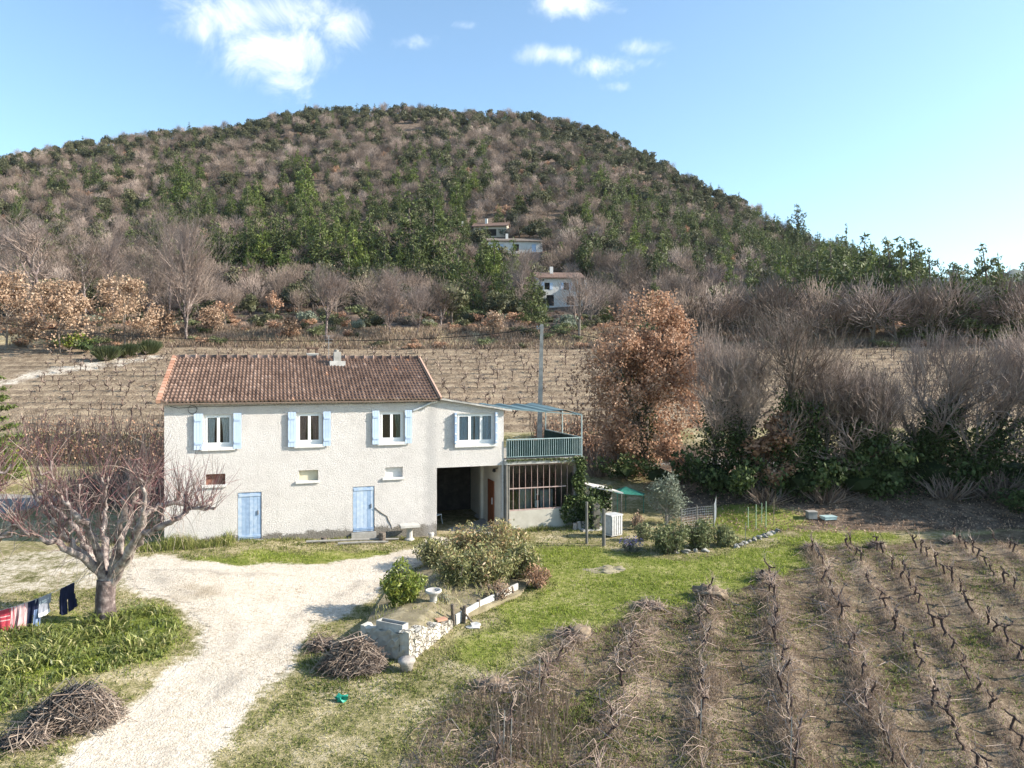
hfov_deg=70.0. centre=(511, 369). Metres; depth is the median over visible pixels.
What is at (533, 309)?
pine tree
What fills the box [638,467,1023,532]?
fallen leaves
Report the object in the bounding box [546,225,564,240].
bare tree
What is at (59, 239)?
bare tree
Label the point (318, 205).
pine tree
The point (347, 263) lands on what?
pine tree
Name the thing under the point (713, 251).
evergreen oak
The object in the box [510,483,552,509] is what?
stored clutter
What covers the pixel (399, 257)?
pine tree
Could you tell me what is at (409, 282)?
bare tree
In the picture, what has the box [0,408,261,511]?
bramble hedge
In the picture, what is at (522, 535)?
oleander
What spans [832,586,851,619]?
grapevine
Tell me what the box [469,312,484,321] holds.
hill shrub
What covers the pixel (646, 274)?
bare tree
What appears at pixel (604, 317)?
pine tree
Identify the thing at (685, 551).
edging stone
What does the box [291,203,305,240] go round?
pine tree
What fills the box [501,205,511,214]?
rusty oak
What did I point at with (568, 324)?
dark bush
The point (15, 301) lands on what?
withered oak
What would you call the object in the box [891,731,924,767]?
grapevine
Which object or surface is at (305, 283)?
evergreen oak
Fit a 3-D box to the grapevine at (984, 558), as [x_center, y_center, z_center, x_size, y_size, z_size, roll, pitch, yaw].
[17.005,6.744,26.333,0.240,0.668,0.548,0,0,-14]
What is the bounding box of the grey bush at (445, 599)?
[437,592,453,603]
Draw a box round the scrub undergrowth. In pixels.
[0,130,1014,348]
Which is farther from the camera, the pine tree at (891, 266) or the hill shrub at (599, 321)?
the pine tree at (891, 266)
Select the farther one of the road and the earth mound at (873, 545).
the road
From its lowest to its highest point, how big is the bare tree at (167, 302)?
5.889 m
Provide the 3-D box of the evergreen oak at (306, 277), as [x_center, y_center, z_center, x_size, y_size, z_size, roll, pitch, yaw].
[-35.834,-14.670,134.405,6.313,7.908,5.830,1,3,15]
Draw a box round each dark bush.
[71,339,99,352]
[539,322,587,329]
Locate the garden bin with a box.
[805,510,817,518]
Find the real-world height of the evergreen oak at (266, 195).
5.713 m
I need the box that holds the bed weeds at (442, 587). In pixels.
[372,576,495,625]
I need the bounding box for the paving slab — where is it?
[580,526,601,531]
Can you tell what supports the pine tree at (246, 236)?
on the ground at (30, 568)
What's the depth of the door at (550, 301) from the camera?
135.95 m
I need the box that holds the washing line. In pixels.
[0,572,91,610]
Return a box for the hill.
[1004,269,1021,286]
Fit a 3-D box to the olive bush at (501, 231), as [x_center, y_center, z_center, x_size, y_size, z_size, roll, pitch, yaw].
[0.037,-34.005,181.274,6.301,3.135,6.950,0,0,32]
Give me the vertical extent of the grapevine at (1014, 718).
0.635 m
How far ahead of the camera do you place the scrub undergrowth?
103.10 m
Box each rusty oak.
[213,300,236,323]
[265,291,283,320]
[385,297,411,316]
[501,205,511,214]
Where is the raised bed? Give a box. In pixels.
[361,560,538,659]
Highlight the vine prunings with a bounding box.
[407,541,1006,767]
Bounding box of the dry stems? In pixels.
[485,661,575,764]
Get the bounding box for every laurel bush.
[0,448,25,479]
[379,556,427,608]
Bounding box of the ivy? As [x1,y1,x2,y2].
[559,455,588,523]
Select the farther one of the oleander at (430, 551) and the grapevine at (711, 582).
the oleander at (430, 551)
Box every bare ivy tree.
[653,314,781,500]
[693,338,779,498]
[713,297,879,504]
[776,329,888,494]
[809,353,943,502]
[824,357,937,503]
[884,320,1022,494]
[927,328,1023,500]
[976,321,1023,488]
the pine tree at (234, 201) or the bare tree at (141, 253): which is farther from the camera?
the pine tree at (234, 201)
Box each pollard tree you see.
[0,416,242,621]
[0,418,65,583]
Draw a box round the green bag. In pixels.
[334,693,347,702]
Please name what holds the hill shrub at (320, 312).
on the ground at (30, 568)
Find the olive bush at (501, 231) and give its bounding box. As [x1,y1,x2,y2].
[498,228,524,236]
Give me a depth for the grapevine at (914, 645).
18.83 m
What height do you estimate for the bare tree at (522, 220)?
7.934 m
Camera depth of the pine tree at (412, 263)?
145.66 m
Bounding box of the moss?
[506,457,583,465]
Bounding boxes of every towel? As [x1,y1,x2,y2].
[0,608,10,632]
[10,603,27,629]
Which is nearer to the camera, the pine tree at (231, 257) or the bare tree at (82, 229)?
the pine tree at (231, 257)
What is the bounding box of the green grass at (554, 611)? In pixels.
[0,503,913,716]
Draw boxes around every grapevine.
[489,722,506,767]
[496,686,525,729]
[516,678,537,706]
[530,648,554,675]
[536,656,547,687]
[553,634,569,661]
[593,739,611,767]
[600,698,618,720]
[603,703,626,740]
[608,639,630,685]
[620,621,637,646]
[621,627,633,657]
[682,697,703,730]
[692,601,707,626]
[694,674,710,712]
[695,646,707,675]
[697,590,710,615]
[697,665,709,694]
[700,746,713,767]
[701,620,710,640]
[701,626,711,651]
[705,568,717,590]
[707,583,715,605]
[763,551,776,572]
[763,572,776,593]
[766,596,779,621]
[768,607,785,646]
[769,571,781,600]
[769,607,780,631]
[772,648,788,692]
[777,670,794,710]
[778,631,793,660]
[778,689,801,725]
[782,648,796,676]
[783,732,805,767]
[786,709,816,749]
[816,540,825,564]
[821,553,834,582]
[824,575,835,598]
[826,567,836,587]
[831,582,847,607]
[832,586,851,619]
[840,625,858,654]
[843,531,851,549]
[845,621,862,644]
[855,678,880,716]
[856,541,862,560]
[861,643,878,678]
[865,566,869,581]
[865,672,878,698]
[873,704,895,737]
[876,582,888,599]
[877,590,890,607]
[879,536,884,552]
[881,724,896,763]
[888,597,904,620]
[889,548,895,569]
[891,597,902,630]
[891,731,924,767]
[893,553,905,578]
[901,562,912,586]
[902,624,914,641]
[905,576,917,594]
[907,527,920,547]
[913,628,920,653]
[914,585,922,603]
[916,648,927,669]
[918,529,927,553]
[923,541,933,557]
[923,679,955,727]
[925,597,933,611]
[925,598,939,627]
[929,667,950,706]
[930,543,941,566]
[930,605,958,636]
[937,555,953,582]
[939,556,951,574]
[948,629,957,650]
[954,569,964,591]
[954,721,966,750]
[957,644,965,661]
[958,528,962,543]
[959,652,970,678]
[961,577,966,601]
[961,589,978,611]
[968,531,978,552]
[969,752,997,767]
[970,667,982,690]
[971,729,992,767]
[972,545,983,557]
[979,551,992,565]
[980,680,1000,708]
[981,592,995,624]
[989,560,994,575]
[989,611,1007,632]
[992,611,1015,643]
[1000,559,1013,583]
[1003,703,1022,730]
[1009,537,1019,551]
[1010,569,1017,588]
[1010,631,1023,660]
[1012,726,1023,749]
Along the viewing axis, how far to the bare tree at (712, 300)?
95.32 m
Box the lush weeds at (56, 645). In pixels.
[0,599,184,712]
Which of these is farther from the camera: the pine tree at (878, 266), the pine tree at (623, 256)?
the pine tree at (623, 256)
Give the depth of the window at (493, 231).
181.65 m
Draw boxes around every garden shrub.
[631,521,654,540]
[646,518,690,554]
[685,518,719,549]
[710,520,738,546]
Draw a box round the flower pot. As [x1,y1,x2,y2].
[428,532,433,537]
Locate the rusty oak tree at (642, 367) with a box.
[563,288,720,480]
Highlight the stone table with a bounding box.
[399,522,419,540]
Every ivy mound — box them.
[592,451,643,480]
[633,457,693,484]
[669,444,752,489]
[696,455,766,499]
[760,451,847,501]
[802,427,892,492]
[831,455,903,500]
[842,441,918,494]
[894,436,982,493]
[944,446,994,478]
[981,445,1023,482]
[990,472,1023,513]
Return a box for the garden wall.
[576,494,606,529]
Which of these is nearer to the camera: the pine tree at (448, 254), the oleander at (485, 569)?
the oleander at (485, 569)
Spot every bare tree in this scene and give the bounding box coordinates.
[0,197,95,321]
[1,216,54,313]
[23,217,52,235]
[26,260,59,280]
[31,249,51,264]
[35,258,56,270]
[35,262,55,274]
[39,223,125,320]
[44,249,70,265]
[47,261,79,280]
[50,231,70,244]
[51,241,73,257]
[53,260,71,270]
[55,277,82,297]
[61,203,161,318]
[64,226,85,237]
[70,225,91,237]
[71,231,95,254]
[73,240,91,258]
[78,258,110,279]
[85,246,108,260]
[94,229,118,245]
[99,236,123,257]
[109,285,145,310]
[113,210,137,224]
[113,214,139,240]
[114,236,178,314]
[115,244,141,268]
[115,279,149,316]
[116,176,215,309]
[116,232,142,249]
[117,264,146,280]
[126,263,158,301]
[130,246,155,258]
[134,204,241,337]
[140,251,164,265]
[140,290,159,307]
[141,211,163,226]
[144,265,164,290]
[151,290,182,311]
[154,271,191,293]
[156,270,178,305]
[157,227,186,246]
[160,284,182,310]
[171,282,206,311]
[175,270,225,316]
[181,257,213,282]
[192,273,227,304]
[196,255,216,277]
[199,279,237,304]
[200,211,223,230]
[201,289,220,302]
[202,261,220,281]
[212,261,239,284]
[213,283,242,312]
[215,221,236,233]
[222,279,241,306]
[227,213,244,235]
[230,271,269,304]
[231,260,271,301]
[231,288,251,313]
[238,257,267,279]
[240,267,269,299]
[244,204,264,219]
[261,273,289,301]
[263,262,299,298]
[263,265,301,299]
[264,270,296,310]
[265,243,278,264]
[276,253,303,282]
[279,223,296,240]
[284,268,306,283]
[286,286,310,312]
[290,262,311,280]
[295,259,357,339]
[298,239,324,257]
[313,272,362,311]
[325,240,344,258]
[346,270,385,312]
[350,287,386,315]
[362,261,414,330]
[369,279,386,305]
[370,220,400,243]
[381,263,406,305]
[387,265,407,279]
[388,237,411,254]
[395,284,434,335]
[397,268,425,311]
[404,270,425,308]
[406,269,437,304]
[406,280,430,309]
[421,276,448,311]
[421,276,462,322]
[422,277,458,325]
[434,231,453,252]
[445,228,462,243]
[461,267,495,307]
[462,278,490,303]
[464,242,477,259]
[467,207,486,222]
[467,240,484,256]
[498,274,536,291]
[500,248,551,289]
[503,249,534,267]
[508,212,527,237]
[513,279,534,311]
[531,250,540,263]
[538,248,562,271]
[541,216,565,232]
[545,234,571,254]
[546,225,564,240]
[549,267,608,338]
[550,225,578,246]
[552,246,572,270]
[556,244,578,268]
[558,203,579,219]
[560,261,579,272]
[563,234,592,255]
[567,278,615,322]
[573,222,590,235]
[582,223,601,236]
[585,269,617,312]
[587,246,614,272]
[588,224,608,239]
[589,212,608,228]
[595,281,626,321]
[601,241,654,297]
[602,250,622,272]
[603,262,621,286]
[605,247,625,271]
[610,290,631,313]
[615,232,632,252]
[617,292,642,314]
[618,220,634,234]
[619,270,644,291]
[621,283,650,309]
[629,219,645,239]
[633,273,668,301]
[634,280,657,295]
[638,269,651,281]
[644,239,660,256]
[646,263,679,283]
[651,223,664,235]
[655,273,695,303]
[656,267,679,293]
[657,276,670,296]
[661,283,709,331]
[661,288,690,307]
[663,242,695,265]
[669,268,697,292]
[670,255,702,278]
[678,287,741,342]
[682,261,706,280]
[682,265,704,294]
[686,277,713,312]
[690,246,719,262]
[693,278,752,342]
[694,276,716,287]
[698,257,719,275]
[701,258,724,282]
[701,264,726,284]
[707,287,758,334]
[708,272,761,296]
[709,269,726,284]
[712,263,727,272]
[721,276,744,292]
[725,264,753,283]
[729,232,746,255]
[732,278,800,336]
[734,252,751,270]
[742,260,775,277]
[743,272,817,342]
[752,247,768,263]
[754,271,780,288]
[754,280,785,322]
[772,292,833,344]
[777,275,864,342]
[809,293,867,343]
[827,277,884,340]
[827,280,858,301]
[831,266,917,345]
[835,279,863,297]
[859,282,938,341]
[884,271,952,341]
[897,278,966,345]
[900,265,997,335]
[946,290,992,336]
[959,258,1023,344]
[965,290,1018,343]
[989,271,1023,342]
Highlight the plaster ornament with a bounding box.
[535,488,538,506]
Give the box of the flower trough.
[376,618,407,632]
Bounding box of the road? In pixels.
[0,453,817,511]
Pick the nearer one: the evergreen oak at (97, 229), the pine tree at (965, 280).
the pine tree at (965, 280)
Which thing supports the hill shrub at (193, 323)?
on the ground at (30, 568)
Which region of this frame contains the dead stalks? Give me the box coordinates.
[396,537,1023,767]
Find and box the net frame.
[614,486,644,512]
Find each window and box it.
[201,414,234,450]
[202,474,226,487]
[294,413,324,447]
[296,470,319,483]
[377,411,405,444]
[382,467,403,479]
[455,413,496,447]
[484,229,495,235]
[510,462,570,510]
[532,244,535,251]
[541,282,552,289]
[561,283,571,289]
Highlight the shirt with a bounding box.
[35,593,50,616]
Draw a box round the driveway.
[69,537,449,767]
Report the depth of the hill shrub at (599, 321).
107.77 m
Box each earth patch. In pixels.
[582,566,616,573]
[603,565,624,572]
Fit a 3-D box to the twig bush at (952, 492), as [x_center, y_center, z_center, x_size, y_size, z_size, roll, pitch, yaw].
[21.444,5.719,36.001,3.409,1.288,3.382,0,0,-19]
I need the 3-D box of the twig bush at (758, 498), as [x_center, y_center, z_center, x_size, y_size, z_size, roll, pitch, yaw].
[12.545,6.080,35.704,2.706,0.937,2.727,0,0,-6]
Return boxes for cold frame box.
[819,515,837,519]
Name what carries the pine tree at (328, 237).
on the ground at (30, 568)
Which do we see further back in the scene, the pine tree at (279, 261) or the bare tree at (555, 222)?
the bare tree at (555, 222)
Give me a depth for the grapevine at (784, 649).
18.44 m
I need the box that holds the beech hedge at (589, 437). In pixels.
[525,412,689,464]
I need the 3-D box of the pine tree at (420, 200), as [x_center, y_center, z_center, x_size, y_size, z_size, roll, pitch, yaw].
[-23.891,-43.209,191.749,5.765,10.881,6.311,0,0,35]
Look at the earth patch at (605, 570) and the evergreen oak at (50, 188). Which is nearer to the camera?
the earth patch at (605, 570)
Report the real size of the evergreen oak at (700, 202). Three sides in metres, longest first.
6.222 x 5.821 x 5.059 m
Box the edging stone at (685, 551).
[680,549,690,553]
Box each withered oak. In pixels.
[0,267,48,349]
[5,313,48,347]
[13,278,99,352]
[84,272,165,342]
[145,304,183,339]
[195,303,227,332]
[275,313,301,334]
[481,310,507,332]
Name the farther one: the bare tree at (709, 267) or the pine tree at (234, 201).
the pine tree at (234, 201)
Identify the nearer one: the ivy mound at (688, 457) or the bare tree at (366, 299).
the ivy mound at (688, 457)
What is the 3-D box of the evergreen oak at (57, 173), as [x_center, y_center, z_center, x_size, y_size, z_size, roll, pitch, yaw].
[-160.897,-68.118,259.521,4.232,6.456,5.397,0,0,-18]
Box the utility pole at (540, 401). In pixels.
[536,324,543,439]
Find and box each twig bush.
[584,446,615,477]
[671,444,718,478]
[739,484,797,504]
[801,481,864,502]
[910,472,983,499]
[950,466,1023,499]
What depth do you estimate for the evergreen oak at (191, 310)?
115.27 m
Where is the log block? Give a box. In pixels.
[379,532,385,540]
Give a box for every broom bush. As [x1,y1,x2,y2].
[54,330,93,349]
[89,345,124,359]
[115,342,141,356]
[136,339,162,353]
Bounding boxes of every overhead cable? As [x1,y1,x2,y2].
[0,322,535,340]
[543,326,698,358]
[583,410,984,420]
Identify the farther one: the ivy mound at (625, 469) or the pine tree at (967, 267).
the pine tree at (967, 267)
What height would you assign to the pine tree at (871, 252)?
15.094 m
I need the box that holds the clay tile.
[434,616,447,621]
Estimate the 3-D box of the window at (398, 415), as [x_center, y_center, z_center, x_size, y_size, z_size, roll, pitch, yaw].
[-5.064,2.450,30.754,1.200,1.400,0.315,0,0,-18]
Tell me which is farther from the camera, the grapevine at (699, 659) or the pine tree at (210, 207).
the pine tree at (210, 207)
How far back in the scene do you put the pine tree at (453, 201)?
200.97 m
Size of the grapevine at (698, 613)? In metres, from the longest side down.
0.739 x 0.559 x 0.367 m
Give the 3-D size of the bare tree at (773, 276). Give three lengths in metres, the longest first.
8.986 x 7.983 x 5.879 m
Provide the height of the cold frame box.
0.150 m
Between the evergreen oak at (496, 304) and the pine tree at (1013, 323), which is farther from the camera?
the evergreen oak at (496, 304)
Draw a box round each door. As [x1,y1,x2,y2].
[238,492,260,539]
[353,486,373,531]
[488,478,493,524]
[547,295,553,305]
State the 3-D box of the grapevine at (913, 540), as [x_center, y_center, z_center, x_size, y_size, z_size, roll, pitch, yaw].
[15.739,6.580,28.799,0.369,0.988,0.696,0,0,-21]
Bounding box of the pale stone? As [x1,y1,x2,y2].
[467,622,480,628]
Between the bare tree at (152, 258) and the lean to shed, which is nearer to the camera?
the lean to shed
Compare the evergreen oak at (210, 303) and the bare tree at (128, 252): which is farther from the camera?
the bare tree at (128, 252)
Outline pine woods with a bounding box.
[0,103,905,303]
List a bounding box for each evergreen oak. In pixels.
[0,198,6,212]
[2,185,14,193]
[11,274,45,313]
[18,212,37,226]
[42,212,61,222]
[44,186,54,195]
[50,187,66,198]
[51,168,63,177]
[51,180,67,192]
[52,220,69,238]
[61,235,86,251]
[68,262,100,278]
[70,267,98,283]
[71,254,99,270]
[79,278,103,307]
[86,221,112,240]
[90,196,100,208]
[93,196,115,209]
[95,198,114,211]
[98,181,112,192]
[100,168,115,178]
[108,217,119,230]
[112,164,123,175]
[113,196,129,209]
[113,275,148,295]
[121,187,140,204]
[124,168,135,180]
[126,229,144,241]
[129,218,144,230]
[136,252,162,268]
[139,199,155,208]
[150,243,162,258]
[160,162,173,175]
[177,302,196,318]
[178,213,191,224]
[197,300,216,317]
[198,155,211,169]
[217,170,234,187]
[219,193,229,208]
[220,266,249,287]
[234,159,246,167]
[239,293,257,314]
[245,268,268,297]
[256,190,273,201]
[260,170,271,180]
[264,158,277,168]
[279,282,309,311]
[285,278,313,310]
[294,163,307,174]
[302,270,327,306]
[306,283,322,310]
[307,252,334,267]
[315,212,330,223]
[315,260,333,273]
[317,264,340,280]
[320,156,332,164]
[321,193,334,201]
[324,220,334,236]
[336,184,350,193]
[338,294,353,309]
[347,280,364,300]
[350,181,362,196]
[352,266,381,288]
[353,265,378,279]
[358,175,370,190]
[362,261,378,272]
[368,169,382,181]
[372,264,396,282]
[377,200,390,212]
[380,176,396,188]
[386,211,396,219]
[386,213,405,227]
[388,279,415,312]
[400,150,416,162]
[412,206,432,219]
[413,190,427,203]
[413,263,439,284]
[421,182,432,191]
[427,263,444,273]
[429,278,470,323]
[440,175,451,191]
[442,153,450,163]
[445,180,455,192]
[459,176,469,183]
[469,227,490,236]
[469,229,486,246]
[482,290,508,314]
[488,246,507,266]
[497,292,514,313]
[501,161,515,173]
[502,295,527,313]
[504,208,521,224]
[506,285,523,296]
[509,173,522,184]
[510,159,523,172]
[513,221,523,233]
[519,148,531,160]
[520,219,543,238]
[520,260,548,274]
[524,190,541,207]
[528,162,539,174]
[535,191,551,211]
[536,174,550,188]
[538,228,553,247]
[538,252,561,267]
[554,143,565,152]
[561,170,574,182]
[563,206,582,220]
[564,226,583,239]
[569,248,590,266]
[570,202,585,216]
[578,240,593,251]
[579,232,606,251]
[589,273,619,298]
[590,171,601,181]
[600,179,614,194]
[600,196,614,207]
[604,239,619,250]
[604,241,628,256]
[617,229,628,239]
[624,183,641,194]
[624,249,654,278]
[636,189,649,202]
[651,233,664,243]
[657,198,669,210]
[657,263,685,285]
[672,296,702,325]
[675,232,692,246]
[685,272,708,286]
[687,217,702,227]
[688,208,701,217]
[688,229,704,247]
[694,200,706,209]
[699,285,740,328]
[704,248,717,261]
[706,244,718,252]
[714,199,727,213]
[716,240,729,248]
[736,211,752,222]
[745,240,762,254]
[745,266,775,285]
[761,223,775,231]
[761,297,791,324]
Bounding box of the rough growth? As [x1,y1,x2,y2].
[124,524,572,552]
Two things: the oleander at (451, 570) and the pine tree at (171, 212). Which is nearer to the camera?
the oleander at (451, 570)
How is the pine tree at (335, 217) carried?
on the ground at (30, 568)
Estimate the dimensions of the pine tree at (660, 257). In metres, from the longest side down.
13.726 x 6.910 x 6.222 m
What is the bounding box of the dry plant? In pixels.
[629,509,644,529]
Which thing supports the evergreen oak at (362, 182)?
on the ground at (30, 568)
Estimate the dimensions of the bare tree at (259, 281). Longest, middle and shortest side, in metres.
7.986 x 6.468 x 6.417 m
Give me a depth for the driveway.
19.91 m
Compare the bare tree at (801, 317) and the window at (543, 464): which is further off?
the bare tree at (801, 317)
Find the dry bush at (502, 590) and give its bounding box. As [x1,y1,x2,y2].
[482,577,514,599]
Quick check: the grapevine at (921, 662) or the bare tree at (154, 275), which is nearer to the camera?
the grapevine at (921, 662)
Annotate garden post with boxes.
[585,502,587,543]
[602,509,605,545]
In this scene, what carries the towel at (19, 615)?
hanging from the washing line
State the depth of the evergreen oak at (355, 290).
132.26 m
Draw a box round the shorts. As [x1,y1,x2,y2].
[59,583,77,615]
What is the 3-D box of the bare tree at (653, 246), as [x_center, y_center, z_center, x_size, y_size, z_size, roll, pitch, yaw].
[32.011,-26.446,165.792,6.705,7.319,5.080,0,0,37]
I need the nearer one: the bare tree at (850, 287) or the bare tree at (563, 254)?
the bare tree at (850, 287)
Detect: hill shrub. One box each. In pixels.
[78,315,103,321]
[188,319,200,326]
[246,314,267,327]
[258,307,280,315]
[262,313,273,320]
[296,311,318,321]
[316,306,333,319]
[317,312,338,320]
[323,316,346,326]
[334,311,345,317]
[345,304,366,313]
[348,319,365,327]
[357,311,385,325]
[453,311,474,323]
[455,318,469,327]
[468,309,481,313]
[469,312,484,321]
[505,312,524,322]
[553,314,581,324]
[564,320,575,326]
[595,317,609,325]
[613,313,628,324]
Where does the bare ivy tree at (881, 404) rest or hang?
on the ground at (30, 568)
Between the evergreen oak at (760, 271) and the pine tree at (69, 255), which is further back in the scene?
the pine tree at (69, 255)
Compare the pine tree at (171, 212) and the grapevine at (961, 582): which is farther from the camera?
the pine tree at (171, 212)
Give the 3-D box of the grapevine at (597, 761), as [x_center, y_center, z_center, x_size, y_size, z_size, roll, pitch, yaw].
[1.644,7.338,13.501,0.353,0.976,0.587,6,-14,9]
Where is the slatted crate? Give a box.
[605,512,622,536]
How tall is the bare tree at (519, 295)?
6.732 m
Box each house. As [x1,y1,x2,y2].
[156,335,584,543]
[471,219,510,236]
[486,234,541,253]
[532,267,596,307]
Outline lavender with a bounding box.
[617,536,643,551]
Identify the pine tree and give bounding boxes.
[6,195,23,224]
[10,191,31,219]
[35,219,60,270]
[65,243,74,272]
[120,216,137,251]
[139,190,157,221]
[144,211,162,245]
[161,235,179,261]
[164,205,179,236]
[168,166,190,210]
[185,183,199,211]
[191,225,210,260]
[201,201,217,228]
[205,219,222,256]
[207,222,227,266]
[216,234,239,268]
[222,225,244,264]
[224,193,239,220]
[234,216,261,264]
[237,181,252,216]
[238,220,254,251]
[246,261,257,292]
[247,220,257,243]
[248,186,268,216]
[250,209,261,236]
[251,220,276,268]
[255,217,275,250]
[256,212,276,257]
[263,213,302,266]
[268,218,282,256]
[269,184,287,210]
[271,212,285,239]
[275,246,294,281]
[275,252,284,273]
[287,248,299,274]
[288,154,317,208]
[290,214,311,244]
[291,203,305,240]
[291,223,310,263]
[293,200,308,228]
[296,212,338,270]
[297,218,311,246]
[302,197,315,228]
[303,218,317,254]
[307,193,321,222]
[312,214,330,242]
[313,215,332,251]
[325,229,346,270]
[327,205,346,246]
[329,216,344,249]
[333,189,349,221]
[336,224,363,274]
[339,239,358,284]
[346,196,362,231]
[346,220,356,251]
[350,208,389,268]
[355,243,370,268]
[358,245,369,268]
[368,238,380,265]
[373,243,396,280]
[374,231,392,262]
[376,225,389,248]
[385,229,407,270]
[388,190,431,264]
[395,241,404,274]
[401,234,426,279]
[402,221,427,267]
[404,230,429,270]
[410,205,422,229]
[410,251,427,274]
[411,184,431,218]
[415,197,454,270]
[429,178,445,216]
[436,252,452,302]
[443,242,454,274]
[444,203,455,235]
[446,241,466,274]
[447,179,466,210]
[448,240,471,300]
[449,264,464,289]
[449,287,472,320]
[451,206,467,243]
[454,234,466,257]
[463,260,486,313]
[469,238,488,269]
[473,241,491,276]
[473,250,483,285]
[474,226,495,270]
[482,237,501,289]
[483,240,504,290]
[484,272,498,311]
[487,262,521,315]
[496,262,511,290]
[505,236,522,284]
[513,272,548,323]
[533,273,547,305]
[571,226,597,277]
[591,231,603,267]
[594,295,616,323]
[603,211,620,242]
[608,183,624,208]
[608,199,625,232]
[617,252,638,288]
[620,224,647,268]
[625,217,641,248]
[637,234,649,270]
[639,215,655,257]
[640,275,664,314]
[648,229,671,277]
[648,244,661,271]
[660,231,670,251]
[669,206,684,233]
[688,241,704,265]
[689,241,708,284]
[701,211,714,247]
[713,247,731,270]
[723,259,739,285]
[735,229,752,263]
[738,275,760,325]
[741,250,753,275]
[742,257,763,289]
[763,249,776,269]
[768,255,784,268]
[772,254,791,284]
[773,246,791,279]
[778,259,804,321]
[784,204,812,245]
[787,246,848,328]
[790,259,799,278]
[790,265,802,305]
[793,245,804,266]
[793,265,803,286]
[797,251,814,276]
[804,253,814,276]
[805,247,835,282]
[811,234,825,255]
[818,239,851,324]
[826,244,836,260]
[829,235,856,280]
[832,261,899,332]
[835,258,852,277]
[836,242,850,269]
[840,232,896,322]
[843,224,850,255]
[849,255,861,272]
[852,241,885,282]
[866,255,896,280]
[867,252,887,295]
[869,240,914,287]
[872,236,908,291]
[874,274,887,294]
[876,236,923,323]
[893,279,943,341]
[898,241,926,272]
[898,263,922,321]
[904,247,947,323]
[906,238,938,277]
[909,244,938,288]
[922,257,939,286]
[923,266,1003,339]
[936,261,973,285]
[951,268,974,306]
[961,273,1023,339]
[963,260,995,289]
[963,264,970,284]
[968,244,1017,306]
[969,268,995,321]
[973,275,999,321]
[987,252,1009,288]
[988,271,1001,299]
[989,261,1013,292]
[999,299,1023,336]
[1011,261,1023,297]
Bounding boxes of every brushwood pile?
[0,713,66,758]
[19,675,137,741]
[299,632,342,656]
[309,631,390,681]
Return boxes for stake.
[503,710,504,744]
[510,718,511,758]
[700,699,701,736]
[790,717,791,759]
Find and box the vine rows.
[38,340,1022,425]
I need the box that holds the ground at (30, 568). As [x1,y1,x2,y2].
[0,114,1023,767]
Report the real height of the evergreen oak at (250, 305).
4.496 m
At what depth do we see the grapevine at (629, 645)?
18.86 m
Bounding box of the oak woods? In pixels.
[0,102,823,309]
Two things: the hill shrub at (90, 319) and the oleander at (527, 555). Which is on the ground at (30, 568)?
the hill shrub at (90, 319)
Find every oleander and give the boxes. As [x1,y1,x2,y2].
[411,536,456,568]
[431,545,481,588]
[439,520,489,557]
[460,538,523,586]
[473,517,519,556]
[500,539,543,577]
[505,525,533,551]
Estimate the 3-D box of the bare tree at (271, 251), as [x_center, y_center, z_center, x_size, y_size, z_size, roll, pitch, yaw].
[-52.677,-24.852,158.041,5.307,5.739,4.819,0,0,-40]
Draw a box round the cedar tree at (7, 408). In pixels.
[0,375,32,482]
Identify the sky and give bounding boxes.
[0,0,1023,280]
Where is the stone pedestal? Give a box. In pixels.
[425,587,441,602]
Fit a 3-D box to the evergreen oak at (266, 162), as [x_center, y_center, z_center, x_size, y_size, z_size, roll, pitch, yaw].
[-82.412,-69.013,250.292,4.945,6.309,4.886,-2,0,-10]
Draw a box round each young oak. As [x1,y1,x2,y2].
[600,424,634,464]
[653,437,689,475]
[734,409,795,490]
[757,452,800,497]
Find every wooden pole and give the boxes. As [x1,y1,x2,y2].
[306,538,398,542]
[338,541,387,544]
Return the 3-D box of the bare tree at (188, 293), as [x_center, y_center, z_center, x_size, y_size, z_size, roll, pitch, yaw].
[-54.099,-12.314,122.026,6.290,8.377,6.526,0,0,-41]
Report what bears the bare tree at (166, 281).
on the ground at (30, 568)
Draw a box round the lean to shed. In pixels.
[585,483,622,522]
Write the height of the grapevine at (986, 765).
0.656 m
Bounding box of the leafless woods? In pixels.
[0,102,839,284]
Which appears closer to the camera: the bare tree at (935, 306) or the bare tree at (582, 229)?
the bare tree at (935, 306)
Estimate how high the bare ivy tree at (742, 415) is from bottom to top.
9.537 m
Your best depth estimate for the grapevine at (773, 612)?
20.40 m
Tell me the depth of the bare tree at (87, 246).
157.88 m
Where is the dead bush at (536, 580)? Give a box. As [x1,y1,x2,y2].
[521,562,552,588]
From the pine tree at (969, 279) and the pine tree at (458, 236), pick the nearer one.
the pine tree at (969, 279)
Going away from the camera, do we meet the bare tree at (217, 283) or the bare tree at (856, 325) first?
the bare tree at (856, 325)
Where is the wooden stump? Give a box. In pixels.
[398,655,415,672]
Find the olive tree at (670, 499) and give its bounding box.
[639,471,692,524]
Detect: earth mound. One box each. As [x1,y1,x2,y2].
[462,670,516,696]
[547,620,594,643]
[630,595,667,610]
[691,583,734,599]
[753,568,778,578]
[800,541,827,549]
[863,539,886,548]
[941,534,964,543]
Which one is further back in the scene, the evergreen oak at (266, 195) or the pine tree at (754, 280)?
the evergreen oak at (266, 195)
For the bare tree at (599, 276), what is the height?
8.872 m
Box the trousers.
[27,598,39,626]
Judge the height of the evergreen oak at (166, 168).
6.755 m
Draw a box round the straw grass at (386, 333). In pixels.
[1,323,1023,432]
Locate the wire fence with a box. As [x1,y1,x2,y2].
[681,496,716,527]

